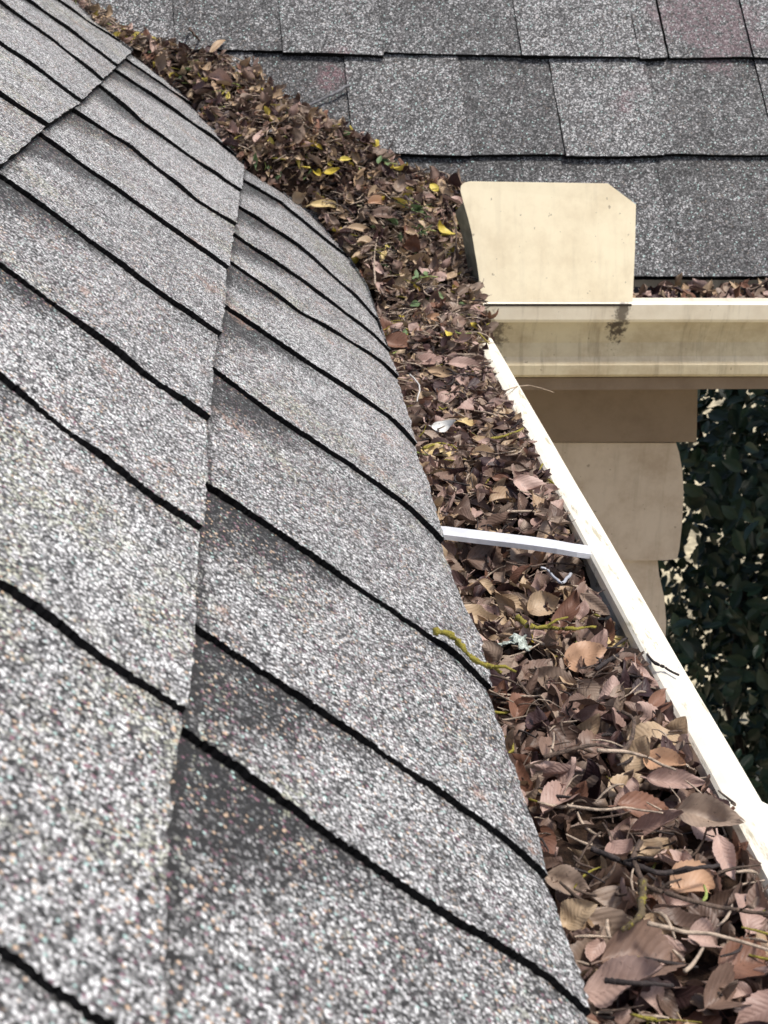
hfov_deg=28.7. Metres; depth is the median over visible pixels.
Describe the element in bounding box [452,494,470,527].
leaf
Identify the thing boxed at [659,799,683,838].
leaf
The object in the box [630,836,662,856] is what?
leaf
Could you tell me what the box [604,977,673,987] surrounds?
twig
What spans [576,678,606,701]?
leaf
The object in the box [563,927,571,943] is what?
leaf
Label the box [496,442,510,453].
leaf
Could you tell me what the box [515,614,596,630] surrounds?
twig
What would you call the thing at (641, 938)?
leaf
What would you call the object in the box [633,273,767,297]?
leaf litter
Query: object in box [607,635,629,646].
leaf
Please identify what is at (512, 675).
leaf
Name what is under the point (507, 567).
leaf
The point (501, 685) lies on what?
leaf
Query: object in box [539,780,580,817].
leaf
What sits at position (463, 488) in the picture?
leaf
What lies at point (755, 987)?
leaf
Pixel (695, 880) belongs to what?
leaf
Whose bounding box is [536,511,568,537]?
leaf
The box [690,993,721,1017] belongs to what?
leaf
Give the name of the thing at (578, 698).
leaf
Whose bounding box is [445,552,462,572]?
leaf
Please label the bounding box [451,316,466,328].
leaf
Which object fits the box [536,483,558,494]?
leaf
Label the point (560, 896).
leaf
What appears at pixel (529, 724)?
leaf
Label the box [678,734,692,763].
leaf
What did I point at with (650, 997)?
leaf
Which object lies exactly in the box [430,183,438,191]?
leaf
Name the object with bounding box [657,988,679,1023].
leaf
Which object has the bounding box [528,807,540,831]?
leaf
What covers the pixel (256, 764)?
shingle roof
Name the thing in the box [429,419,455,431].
leaf
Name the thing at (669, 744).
leaf
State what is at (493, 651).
leaf
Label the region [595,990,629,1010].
leaf
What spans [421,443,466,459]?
leaf
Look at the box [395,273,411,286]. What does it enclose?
leaf
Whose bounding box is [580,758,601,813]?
leaf
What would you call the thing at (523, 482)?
leaf
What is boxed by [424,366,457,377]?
leaf
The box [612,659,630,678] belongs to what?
leaf
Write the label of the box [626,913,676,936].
leaf
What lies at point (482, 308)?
leaf
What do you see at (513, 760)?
leaf
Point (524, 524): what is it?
leaf
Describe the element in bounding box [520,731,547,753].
leaf
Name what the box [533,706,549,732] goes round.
leaf
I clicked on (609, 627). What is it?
leaf
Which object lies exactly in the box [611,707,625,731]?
leaf
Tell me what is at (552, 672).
leaf
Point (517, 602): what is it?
leaf
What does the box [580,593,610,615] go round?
leaf
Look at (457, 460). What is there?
leaf
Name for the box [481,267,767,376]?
rain gutter
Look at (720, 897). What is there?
leaf
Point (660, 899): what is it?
leaf
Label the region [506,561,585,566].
twig
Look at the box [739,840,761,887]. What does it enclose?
leaf
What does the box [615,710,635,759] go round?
twig
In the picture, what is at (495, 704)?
leaf
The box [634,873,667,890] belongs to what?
leaf
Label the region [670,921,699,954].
leaf
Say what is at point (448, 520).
leaf
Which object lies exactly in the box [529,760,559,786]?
leaf
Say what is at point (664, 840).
leaf
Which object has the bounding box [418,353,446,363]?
leaf
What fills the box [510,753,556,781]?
leaf
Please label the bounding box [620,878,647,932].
twig
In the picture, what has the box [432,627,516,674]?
twig
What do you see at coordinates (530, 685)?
leaf
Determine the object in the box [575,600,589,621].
leaf
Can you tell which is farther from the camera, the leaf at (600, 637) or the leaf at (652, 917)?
the leaf at (600, 637)
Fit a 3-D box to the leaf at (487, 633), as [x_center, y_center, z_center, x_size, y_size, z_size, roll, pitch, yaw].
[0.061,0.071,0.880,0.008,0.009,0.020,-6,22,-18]
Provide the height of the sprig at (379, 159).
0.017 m
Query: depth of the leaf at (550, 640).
0.85 m
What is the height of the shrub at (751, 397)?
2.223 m
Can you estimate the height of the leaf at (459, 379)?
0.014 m
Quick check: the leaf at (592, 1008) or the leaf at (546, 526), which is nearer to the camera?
the leaf at (592, 1008)
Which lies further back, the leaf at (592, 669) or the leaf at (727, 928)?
the leaf at (592, 669)
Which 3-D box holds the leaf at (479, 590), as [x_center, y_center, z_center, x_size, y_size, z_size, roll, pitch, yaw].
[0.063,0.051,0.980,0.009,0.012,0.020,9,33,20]
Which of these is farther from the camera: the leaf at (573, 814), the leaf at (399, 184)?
the leaf at (399, 184)
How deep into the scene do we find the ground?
7.97 m
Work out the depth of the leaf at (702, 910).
0.61 m
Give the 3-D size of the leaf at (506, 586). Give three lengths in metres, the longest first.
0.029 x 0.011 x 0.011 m
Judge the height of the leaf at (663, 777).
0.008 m
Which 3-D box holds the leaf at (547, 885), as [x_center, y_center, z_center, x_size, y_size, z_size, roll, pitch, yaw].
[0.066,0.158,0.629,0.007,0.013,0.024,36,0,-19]
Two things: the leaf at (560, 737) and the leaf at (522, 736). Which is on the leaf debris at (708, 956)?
the leaf at (560, 737)
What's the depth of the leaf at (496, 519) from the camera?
1.04 m
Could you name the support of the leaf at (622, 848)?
on the leaf debris at (708, 956)
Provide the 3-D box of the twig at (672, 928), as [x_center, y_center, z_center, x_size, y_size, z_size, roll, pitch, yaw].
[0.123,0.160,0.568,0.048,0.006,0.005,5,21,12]
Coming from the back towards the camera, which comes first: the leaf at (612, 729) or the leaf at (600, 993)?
the leaf at (612, 729)
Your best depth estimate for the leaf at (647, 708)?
0.78 m
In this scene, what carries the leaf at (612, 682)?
on the leaf debris at (708, 956)
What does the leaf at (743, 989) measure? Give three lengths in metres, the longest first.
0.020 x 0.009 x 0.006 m
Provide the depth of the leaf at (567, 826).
0.70 m
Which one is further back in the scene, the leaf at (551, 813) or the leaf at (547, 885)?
the leaf at (551, 813)
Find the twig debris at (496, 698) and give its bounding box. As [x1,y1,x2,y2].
[74,0,767,1023]
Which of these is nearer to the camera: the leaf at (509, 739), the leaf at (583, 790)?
the leaf at (583, 790)
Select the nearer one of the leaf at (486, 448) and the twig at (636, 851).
the twig at (636, 851)
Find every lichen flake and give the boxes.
[498,634,526,647]
[508,633,531,650]
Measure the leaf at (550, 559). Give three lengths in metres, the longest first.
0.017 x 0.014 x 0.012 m
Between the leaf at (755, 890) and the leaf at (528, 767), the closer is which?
the leaf at (755, 890)
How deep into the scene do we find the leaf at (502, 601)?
0.93 m
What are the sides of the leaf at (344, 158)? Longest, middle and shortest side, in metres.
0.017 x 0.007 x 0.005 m
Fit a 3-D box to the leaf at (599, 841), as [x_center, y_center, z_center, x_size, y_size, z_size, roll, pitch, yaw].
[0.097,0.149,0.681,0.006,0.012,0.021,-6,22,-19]
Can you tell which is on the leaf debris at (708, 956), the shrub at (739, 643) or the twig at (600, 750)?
the twig at (600, 750)
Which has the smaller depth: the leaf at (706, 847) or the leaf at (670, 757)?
the leaf at (706, 847)
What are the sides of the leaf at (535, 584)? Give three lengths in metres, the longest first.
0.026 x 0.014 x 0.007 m
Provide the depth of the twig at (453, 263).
1.69 m
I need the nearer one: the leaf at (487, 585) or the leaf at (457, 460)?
the leaf at (487, 585)
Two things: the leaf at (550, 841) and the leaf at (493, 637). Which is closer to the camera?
the leaf at (550, 841)
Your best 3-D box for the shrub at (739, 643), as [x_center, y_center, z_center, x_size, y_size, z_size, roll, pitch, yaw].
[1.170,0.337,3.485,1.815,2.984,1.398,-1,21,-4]
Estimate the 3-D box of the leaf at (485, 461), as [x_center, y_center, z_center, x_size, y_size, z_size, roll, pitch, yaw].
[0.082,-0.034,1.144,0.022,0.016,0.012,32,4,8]
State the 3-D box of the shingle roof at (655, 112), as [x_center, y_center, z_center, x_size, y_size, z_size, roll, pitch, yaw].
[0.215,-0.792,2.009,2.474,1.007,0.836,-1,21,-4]
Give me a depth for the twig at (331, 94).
1.83 m
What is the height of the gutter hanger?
0.013 m
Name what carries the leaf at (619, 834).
on the leaf debris at (708, 956)
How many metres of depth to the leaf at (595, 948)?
0.58 m
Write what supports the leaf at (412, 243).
on the leaf debris at (708, 956)
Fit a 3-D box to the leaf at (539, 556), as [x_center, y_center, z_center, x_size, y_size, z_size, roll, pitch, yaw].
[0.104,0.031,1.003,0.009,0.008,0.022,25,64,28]
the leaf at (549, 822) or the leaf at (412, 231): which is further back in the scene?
the leaf at (412, 231)
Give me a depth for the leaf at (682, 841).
0.67 m
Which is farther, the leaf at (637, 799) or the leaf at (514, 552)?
the leaf at (514, 552)
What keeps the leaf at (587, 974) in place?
on the leaf debris at (708, 956)
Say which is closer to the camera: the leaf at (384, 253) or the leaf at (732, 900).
the leaf at (732, 900)
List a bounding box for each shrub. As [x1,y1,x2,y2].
[658,389,767,803]
[668,394,767,744]
[718,683,765,781]
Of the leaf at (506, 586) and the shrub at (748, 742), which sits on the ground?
the shrub at (748, 742)
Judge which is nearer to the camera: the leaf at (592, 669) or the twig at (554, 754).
the twig at (554, 754)
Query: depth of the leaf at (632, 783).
0.71 m
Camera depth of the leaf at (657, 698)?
0.80 m
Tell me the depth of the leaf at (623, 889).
0.62 m
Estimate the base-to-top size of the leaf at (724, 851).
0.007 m
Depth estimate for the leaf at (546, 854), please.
0.65 m
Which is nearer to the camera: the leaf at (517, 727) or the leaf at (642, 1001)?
the leaf at (642, 1001)
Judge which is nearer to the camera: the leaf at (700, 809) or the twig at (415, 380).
the leaf at (700, 809)
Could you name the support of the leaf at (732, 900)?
on the leaf debris at (708, 956)
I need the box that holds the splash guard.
[455,181,635,305]
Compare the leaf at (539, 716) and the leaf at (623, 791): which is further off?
the leaf at (539, 716)
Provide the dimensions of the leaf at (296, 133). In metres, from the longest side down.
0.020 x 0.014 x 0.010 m
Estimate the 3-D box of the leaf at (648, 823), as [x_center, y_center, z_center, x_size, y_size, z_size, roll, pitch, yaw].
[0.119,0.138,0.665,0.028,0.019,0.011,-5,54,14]
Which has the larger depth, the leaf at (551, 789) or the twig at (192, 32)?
the twig at (192, 32)
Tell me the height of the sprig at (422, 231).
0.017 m
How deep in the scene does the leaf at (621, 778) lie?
0.71 m
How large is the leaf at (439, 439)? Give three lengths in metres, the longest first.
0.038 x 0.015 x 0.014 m
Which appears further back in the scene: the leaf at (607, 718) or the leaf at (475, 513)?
the leaf at (475, 513)
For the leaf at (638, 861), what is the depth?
0.65 m
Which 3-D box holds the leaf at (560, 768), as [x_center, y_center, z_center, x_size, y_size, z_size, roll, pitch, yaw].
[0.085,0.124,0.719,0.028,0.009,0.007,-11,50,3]
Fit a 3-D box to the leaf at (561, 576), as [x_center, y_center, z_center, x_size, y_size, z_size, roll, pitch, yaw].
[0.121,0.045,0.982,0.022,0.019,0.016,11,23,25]
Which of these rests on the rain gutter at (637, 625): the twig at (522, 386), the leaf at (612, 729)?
the twig at (522, 386)
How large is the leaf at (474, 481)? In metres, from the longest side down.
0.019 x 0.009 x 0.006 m
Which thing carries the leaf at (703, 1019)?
on the leaf debris at (708, 956)
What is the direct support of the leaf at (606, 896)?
on the leaf debris at (708, 956)
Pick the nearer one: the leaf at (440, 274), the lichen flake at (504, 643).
the lichen flake at (504, 643)
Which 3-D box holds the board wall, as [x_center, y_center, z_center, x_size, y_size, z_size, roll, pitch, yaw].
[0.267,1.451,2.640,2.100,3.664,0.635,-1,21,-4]
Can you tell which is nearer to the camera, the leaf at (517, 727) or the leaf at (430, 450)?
the leaf at (517, 727)
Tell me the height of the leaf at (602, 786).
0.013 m
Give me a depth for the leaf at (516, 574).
0.98 m
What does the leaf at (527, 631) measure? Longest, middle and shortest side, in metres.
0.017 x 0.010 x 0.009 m
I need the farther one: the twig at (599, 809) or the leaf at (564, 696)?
the leaf at (564, 696)
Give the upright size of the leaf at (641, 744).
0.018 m
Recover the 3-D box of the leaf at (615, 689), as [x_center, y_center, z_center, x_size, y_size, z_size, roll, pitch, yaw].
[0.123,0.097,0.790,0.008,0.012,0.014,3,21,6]
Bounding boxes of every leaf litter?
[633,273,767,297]
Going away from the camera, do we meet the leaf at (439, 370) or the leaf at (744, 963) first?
the leaf at (744, 963)
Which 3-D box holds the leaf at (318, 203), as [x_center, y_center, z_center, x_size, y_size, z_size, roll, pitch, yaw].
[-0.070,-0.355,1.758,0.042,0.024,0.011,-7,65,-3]
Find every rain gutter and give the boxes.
[477,334,767,900]
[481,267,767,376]
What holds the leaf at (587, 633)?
on the leaf debris at (708, 956)
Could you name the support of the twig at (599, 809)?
on the leaf debris at (708, 956)
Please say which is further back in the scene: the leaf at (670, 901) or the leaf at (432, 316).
the leaf at (432, 316)
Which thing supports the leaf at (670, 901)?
on the leaf debris at (708, 956)
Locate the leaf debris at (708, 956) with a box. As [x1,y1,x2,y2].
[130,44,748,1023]
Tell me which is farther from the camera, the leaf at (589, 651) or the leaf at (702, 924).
the leaf at (589, 651)
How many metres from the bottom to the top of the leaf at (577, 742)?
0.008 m
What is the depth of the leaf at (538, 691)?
0.82 m
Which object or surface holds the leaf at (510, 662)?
on the leaf debris at (708, 956)
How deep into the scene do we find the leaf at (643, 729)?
0.75 m
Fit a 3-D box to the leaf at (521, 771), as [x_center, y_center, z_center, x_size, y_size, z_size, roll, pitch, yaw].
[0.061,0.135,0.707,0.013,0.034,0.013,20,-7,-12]
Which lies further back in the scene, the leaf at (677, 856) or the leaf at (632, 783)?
the leaf at (632, 783)
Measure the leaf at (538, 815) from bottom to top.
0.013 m
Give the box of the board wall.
[515,376,767,636]
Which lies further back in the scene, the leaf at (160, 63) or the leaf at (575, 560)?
the leaf at (160, 63)
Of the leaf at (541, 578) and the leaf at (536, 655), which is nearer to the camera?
the leaf at (536, 655)
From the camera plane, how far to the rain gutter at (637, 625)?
0.87 m
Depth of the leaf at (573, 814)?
0.70 m
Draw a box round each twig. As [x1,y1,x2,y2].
[188,27,199,40]
[270,84,350,131]
[373,237,377,283]
[409,374,419,401]
[421,442,456,449]
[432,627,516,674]
[445,201,456,265]
[488,385,553,392]
[489,427,523,438]
[493,510,569,513]
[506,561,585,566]
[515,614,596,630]
[540,567,571,583]
[543,743,613,759]
[566,803,662,813]
[590,846,719,875]
[594,648,679,675]
[597,748,675,770]
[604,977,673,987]
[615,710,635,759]
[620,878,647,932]
[630,839,767,914]
[647,921,767,950]
[683,947,703,973]
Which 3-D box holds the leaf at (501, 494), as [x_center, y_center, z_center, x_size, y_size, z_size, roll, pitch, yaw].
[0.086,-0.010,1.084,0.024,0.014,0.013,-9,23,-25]
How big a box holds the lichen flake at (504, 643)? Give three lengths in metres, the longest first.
0.025 x 0.022 x 0.005 m
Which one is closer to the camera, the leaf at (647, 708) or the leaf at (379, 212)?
the leaf at (647, 708)
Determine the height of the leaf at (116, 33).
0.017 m
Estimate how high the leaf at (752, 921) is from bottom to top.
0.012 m
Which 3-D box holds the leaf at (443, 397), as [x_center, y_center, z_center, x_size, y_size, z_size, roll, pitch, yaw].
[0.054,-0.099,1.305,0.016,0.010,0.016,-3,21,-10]
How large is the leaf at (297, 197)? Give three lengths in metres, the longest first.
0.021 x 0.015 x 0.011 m
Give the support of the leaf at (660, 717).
on the leaf debris at (708, 956)
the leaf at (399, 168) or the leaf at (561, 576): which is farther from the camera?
the leaf at (399, 168)
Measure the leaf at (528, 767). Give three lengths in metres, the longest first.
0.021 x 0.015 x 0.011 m
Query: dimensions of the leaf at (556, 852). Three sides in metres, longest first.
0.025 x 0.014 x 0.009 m
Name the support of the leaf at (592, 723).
on the leaf debris at (708, 956)
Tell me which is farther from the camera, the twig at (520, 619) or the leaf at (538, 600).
the leaf at (538, 600)
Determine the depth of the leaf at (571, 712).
0.79 m
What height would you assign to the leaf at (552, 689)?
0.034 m
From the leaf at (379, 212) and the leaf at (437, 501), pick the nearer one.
the leaf at (437, 501)
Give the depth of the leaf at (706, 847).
0.68 m
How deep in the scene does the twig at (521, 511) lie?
1.06 m
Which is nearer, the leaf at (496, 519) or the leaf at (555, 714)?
the leaf at (555, 714)
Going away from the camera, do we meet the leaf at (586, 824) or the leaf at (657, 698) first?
the leaf at (586, 824)
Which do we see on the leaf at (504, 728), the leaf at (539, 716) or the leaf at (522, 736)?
the leaf at (522, 736)
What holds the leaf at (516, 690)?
on the leaf debris at (708, 956)
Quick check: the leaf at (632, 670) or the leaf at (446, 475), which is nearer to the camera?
the leaf at (632, 670)
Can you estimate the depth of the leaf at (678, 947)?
0.59 m
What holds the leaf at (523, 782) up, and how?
on the leaf debris at (708, 956)
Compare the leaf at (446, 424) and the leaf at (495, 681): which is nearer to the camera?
the leaf at (495, 681)
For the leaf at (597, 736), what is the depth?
0.76 m
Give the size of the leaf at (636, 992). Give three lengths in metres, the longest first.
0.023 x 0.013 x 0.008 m
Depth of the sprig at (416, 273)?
1.60 m
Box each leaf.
[113,31,156,40]
[155,52,166,71]
[208,68,238,86]
[209,40,225,55]
[222,137,239,146]
[242,68,254,82]
[291,128,301,144]
[292,191,305,203]
[306,199,338,207]
[322,167,339,173]
[337,156,350,160]
[344,223,371,231]
[365,195,383,204]
[371,206,398,217]
[379,250,386,261]
[380,316,392,336]
[385,331,409,347]
[393,164,403,170]
[394,174,404,191]
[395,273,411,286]
[402,252,430,263]
[403,234,420,254]
[405,227,418,236]
[408,414,424,427]
[418,267,446,280]
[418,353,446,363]
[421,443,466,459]
[422,284,450,294]
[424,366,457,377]
[427,313,439,321]
[427,355,446,367]
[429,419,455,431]
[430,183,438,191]
[431,437,457,452]
[433,471,453,483]
[433,495,443,510]
[438,391,455,403]
[442,515,454,541]
[444,356,480,369]
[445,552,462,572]
[447,172,461,187]
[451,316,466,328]
[451,570,468,589]
[452,457,467,492]
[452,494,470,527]
[453,373,468,385]
[453,482,465,500]
[453,508,476,522]
[454,417,475,430]
[461,544,507,570]
[464,604,500,623]
[467,473,476,494]
[469,304,484,316]
[471,445,495,454]
[472,507,482,517]
[473,293,489,302]
[473,576,487,596]
[476,508,512,530]
[477,578,495,595]
[478,620,492,640]
[479,457,503,467]
[482,641,502,664]
[485,397,513,407]
[487,486,515,503]
[487,633,512,645]
[487,686,500,709]
[489,669,508,716]
[490,583,524,597]
[490,594,533,617]
[493,680,506,697]
[494,589,515,617]
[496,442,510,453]
[498,654,523,690]
[501,724,506,738]
[503,559,517,571]
[505,665,521,693]
[505,728,516,752]
[507,720,525,748]
[507,751,515,765]
[508,681,526,696]
[509,474,550,499]
[509,563,532,592]
[509,692,531,721]
[509,697,533,711]
[510,548,527,566]
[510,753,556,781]
[513,722,526,750]
[515,760,532,802]
[517,620,531,647]
[518,490,527,516]
[519,519,534,536]
[519,668,538,694]
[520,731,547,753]
[520,780,529,785]
[521,659,553,681]
[523,590,560,615]
[524,759,544,787]
[525,711,547,729]
[525,775,543,798]
[527,571,546,597]
[528,666,584,693]
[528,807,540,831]
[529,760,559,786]
[529,806,558,817]
[530,551,545,572]
[532,646,542,659]
[532,812,544,824]
[533,661,552,694]
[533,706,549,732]
[534,503,551,520]
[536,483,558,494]
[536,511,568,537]
[536,573,550,589]
[537,825,556,853]
[539,736,559,760]
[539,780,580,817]
[539,814,555,831]
[540,694,562,722]
[541,721,586,761]
[542,851,561,866]
[543,628,559,652]
[543,763,585,773]
[543,856,562,868]
[544,881,554,896]
[545,554,553,580]
[545,864,589,894]
[546,500,566,531]
[547,683,564,715]
[547,716,569,735]
[547,880,568,902]
[548,676,568,700]
[549,847,558,870]
[550,568,579,584]
[551,589,579,634]
[555,556,583,572]
[556,757,575,785]
[557,795,595,829]
[559,695,584,721]
[559,738,581,754]
[560,898,597,930]
[562,761,605,788]
[563,640,606,672]
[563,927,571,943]
[563,927,597,942]
[564,794,570,838]
[568,693,599,704]
[570,780,587,812]
[570,938,601,968]
[571,821,613,835]
[572,844,605,867]
[574,581,594,602]
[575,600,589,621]
[575,619,593,640]
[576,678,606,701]
[576,702,610,722]
[576,713,600,734]
[576,729,606,760]
[578,966,594,980]
[579,651,610,676]
[579,864,638,899]
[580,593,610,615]
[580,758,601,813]
[584,955,662,1007]
[585,931,605,963]
[586,615,601,634]
[587,819,606,855]
[587,907,632,941]
[587,999,596,1015]
[587,1013,598,1023]
[589,885,648,913]
[590,629,607,664]
[591,918,685,976]
[593,660,615,676]
[595,732,610,747]
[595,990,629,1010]
[597,696,621,733]
[598,675,619,699]
[600,711,630,730]
[600,780,605,793]
[604,829,634,845]
[605,618,614,641]
[605,836,633,856]
[606,1007,631,1023]
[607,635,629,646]
[607,715,640,742]
[607,730,625,772]
[608,772,645,800]
[608,790,668,817]
[609,837,626,867]
[610,682,624,704]
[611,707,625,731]
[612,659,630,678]
[613,652,643,665]
[614,785,629,817]
[618,809,646,832]
[619,659,633,692]
[620,735,650,772]
[620,877,637,908]
[621,721,690,746]
[623,809,683,835]
[623,828,663,842]
[624,701,635,713]
[626,774,638,791]
[626,848,664,872]
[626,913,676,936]
[627,653,642,698]
[629,1011,654,1023]
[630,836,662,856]
[630,986,650,1000]
[631,677,654,696]
[631,995,650,1011]
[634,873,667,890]
[634,884,653,902]
[636,701,668,722]
[637,837,673,868]
[638,977,664,1023]
[640,747,685,769]
[640,767,705,788]
[646,906,709,927]
[648,688,666,706]
[652,890,694,909]
[654,849,683,866]
[655,709,666,724]
[656,889,686,909]
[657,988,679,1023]
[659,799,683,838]
[659,972,681,989]
[661,735,682,766]
[662,934,686,957]
[664,716,687,734]
[669,792,745,826]
[670,826,687,848]
[670,859,714,893]
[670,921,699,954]
[672,985,733,1019]
[676,1008,721,1023]
[677,788,694,803]
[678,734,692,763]
[681,917,722,953]
[686,892,719,939]
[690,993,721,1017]
[691,826,714,840]
[692,837,728,859]
[696,961,751,1011]
[706,980,737,1015]
[708,888,742,918]
[712,828,735,880]
[718,936,766,978]
[720,841,748,869]
[720,921,734,943]
[728,882,742,923]
[732,979,751,998]
[735,893,767,937]
[735,989,767,1023]
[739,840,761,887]
[741,978,764,997]
[745,880,767,909]
[754,928,767,955]
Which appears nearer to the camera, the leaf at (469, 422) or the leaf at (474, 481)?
the leaf at (474, 481)
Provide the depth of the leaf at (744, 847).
0.65 m
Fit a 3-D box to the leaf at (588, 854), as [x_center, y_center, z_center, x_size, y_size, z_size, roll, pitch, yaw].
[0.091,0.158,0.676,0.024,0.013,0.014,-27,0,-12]
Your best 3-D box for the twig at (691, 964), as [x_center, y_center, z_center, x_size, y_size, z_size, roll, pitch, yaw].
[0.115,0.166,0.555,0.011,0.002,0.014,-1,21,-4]
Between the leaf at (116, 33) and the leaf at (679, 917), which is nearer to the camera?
the leaf at (679, 917)
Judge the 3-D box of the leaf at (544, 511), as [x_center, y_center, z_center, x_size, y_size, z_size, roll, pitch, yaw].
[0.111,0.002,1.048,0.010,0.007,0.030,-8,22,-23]
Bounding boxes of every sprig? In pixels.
[376,156,396,164]
[394,201,430,215]
[411,224,435,234]
[412,270,437,283]
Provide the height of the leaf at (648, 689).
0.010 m
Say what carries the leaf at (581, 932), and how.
on the leaf at (618, 919)
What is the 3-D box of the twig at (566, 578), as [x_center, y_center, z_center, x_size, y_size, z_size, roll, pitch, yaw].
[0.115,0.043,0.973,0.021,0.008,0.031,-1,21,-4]
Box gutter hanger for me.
[441,526,591,558]
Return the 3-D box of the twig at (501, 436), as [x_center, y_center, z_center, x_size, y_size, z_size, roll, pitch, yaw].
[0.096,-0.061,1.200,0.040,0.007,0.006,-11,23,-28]
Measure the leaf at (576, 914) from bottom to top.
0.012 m
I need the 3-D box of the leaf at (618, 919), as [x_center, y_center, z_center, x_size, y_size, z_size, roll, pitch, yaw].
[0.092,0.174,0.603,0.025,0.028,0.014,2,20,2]
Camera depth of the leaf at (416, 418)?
1.25 m
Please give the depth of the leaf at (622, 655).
0.84 m
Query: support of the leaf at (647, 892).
on the leaf debris at (708, 956)
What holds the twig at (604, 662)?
on the rain gutter at (637, 625)
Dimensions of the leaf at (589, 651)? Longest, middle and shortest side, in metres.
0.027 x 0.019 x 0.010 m
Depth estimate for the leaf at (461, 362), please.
1.40 m
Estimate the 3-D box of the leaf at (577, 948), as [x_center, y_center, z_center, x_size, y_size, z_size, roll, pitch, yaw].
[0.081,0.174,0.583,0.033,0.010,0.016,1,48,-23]
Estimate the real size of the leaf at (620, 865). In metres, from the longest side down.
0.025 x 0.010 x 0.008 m
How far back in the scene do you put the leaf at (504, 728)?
0.76 m
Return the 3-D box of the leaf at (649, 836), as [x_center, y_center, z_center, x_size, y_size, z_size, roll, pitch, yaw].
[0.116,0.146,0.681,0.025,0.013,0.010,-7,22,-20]
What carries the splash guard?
on the rain gutter at (656, 337)
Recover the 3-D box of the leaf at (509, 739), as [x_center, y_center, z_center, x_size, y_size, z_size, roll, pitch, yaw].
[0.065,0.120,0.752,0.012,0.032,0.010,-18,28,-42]
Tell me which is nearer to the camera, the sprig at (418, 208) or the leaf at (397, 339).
the leaf at (397, 339)
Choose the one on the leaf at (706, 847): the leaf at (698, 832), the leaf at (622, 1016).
the leaf at (698, 832)
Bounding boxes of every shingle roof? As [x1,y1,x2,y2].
[0,0,590,1023]
[92,0,767,297]
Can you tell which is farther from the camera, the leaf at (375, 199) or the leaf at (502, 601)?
the leaf at (375, 199)
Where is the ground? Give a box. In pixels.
[661,389,767,782]
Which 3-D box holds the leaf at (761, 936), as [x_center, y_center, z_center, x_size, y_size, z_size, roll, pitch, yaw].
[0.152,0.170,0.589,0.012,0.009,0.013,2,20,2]
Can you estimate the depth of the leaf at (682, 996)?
0.58 m
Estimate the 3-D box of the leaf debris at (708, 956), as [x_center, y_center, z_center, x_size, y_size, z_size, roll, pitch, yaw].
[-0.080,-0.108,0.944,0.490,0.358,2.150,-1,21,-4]
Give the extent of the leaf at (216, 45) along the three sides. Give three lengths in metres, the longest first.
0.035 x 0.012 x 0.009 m
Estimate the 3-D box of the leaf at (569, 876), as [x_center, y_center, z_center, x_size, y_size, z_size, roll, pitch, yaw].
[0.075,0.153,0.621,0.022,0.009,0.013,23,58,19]
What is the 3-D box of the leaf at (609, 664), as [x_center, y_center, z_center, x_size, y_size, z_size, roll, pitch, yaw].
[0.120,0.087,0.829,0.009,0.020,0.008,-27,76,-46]

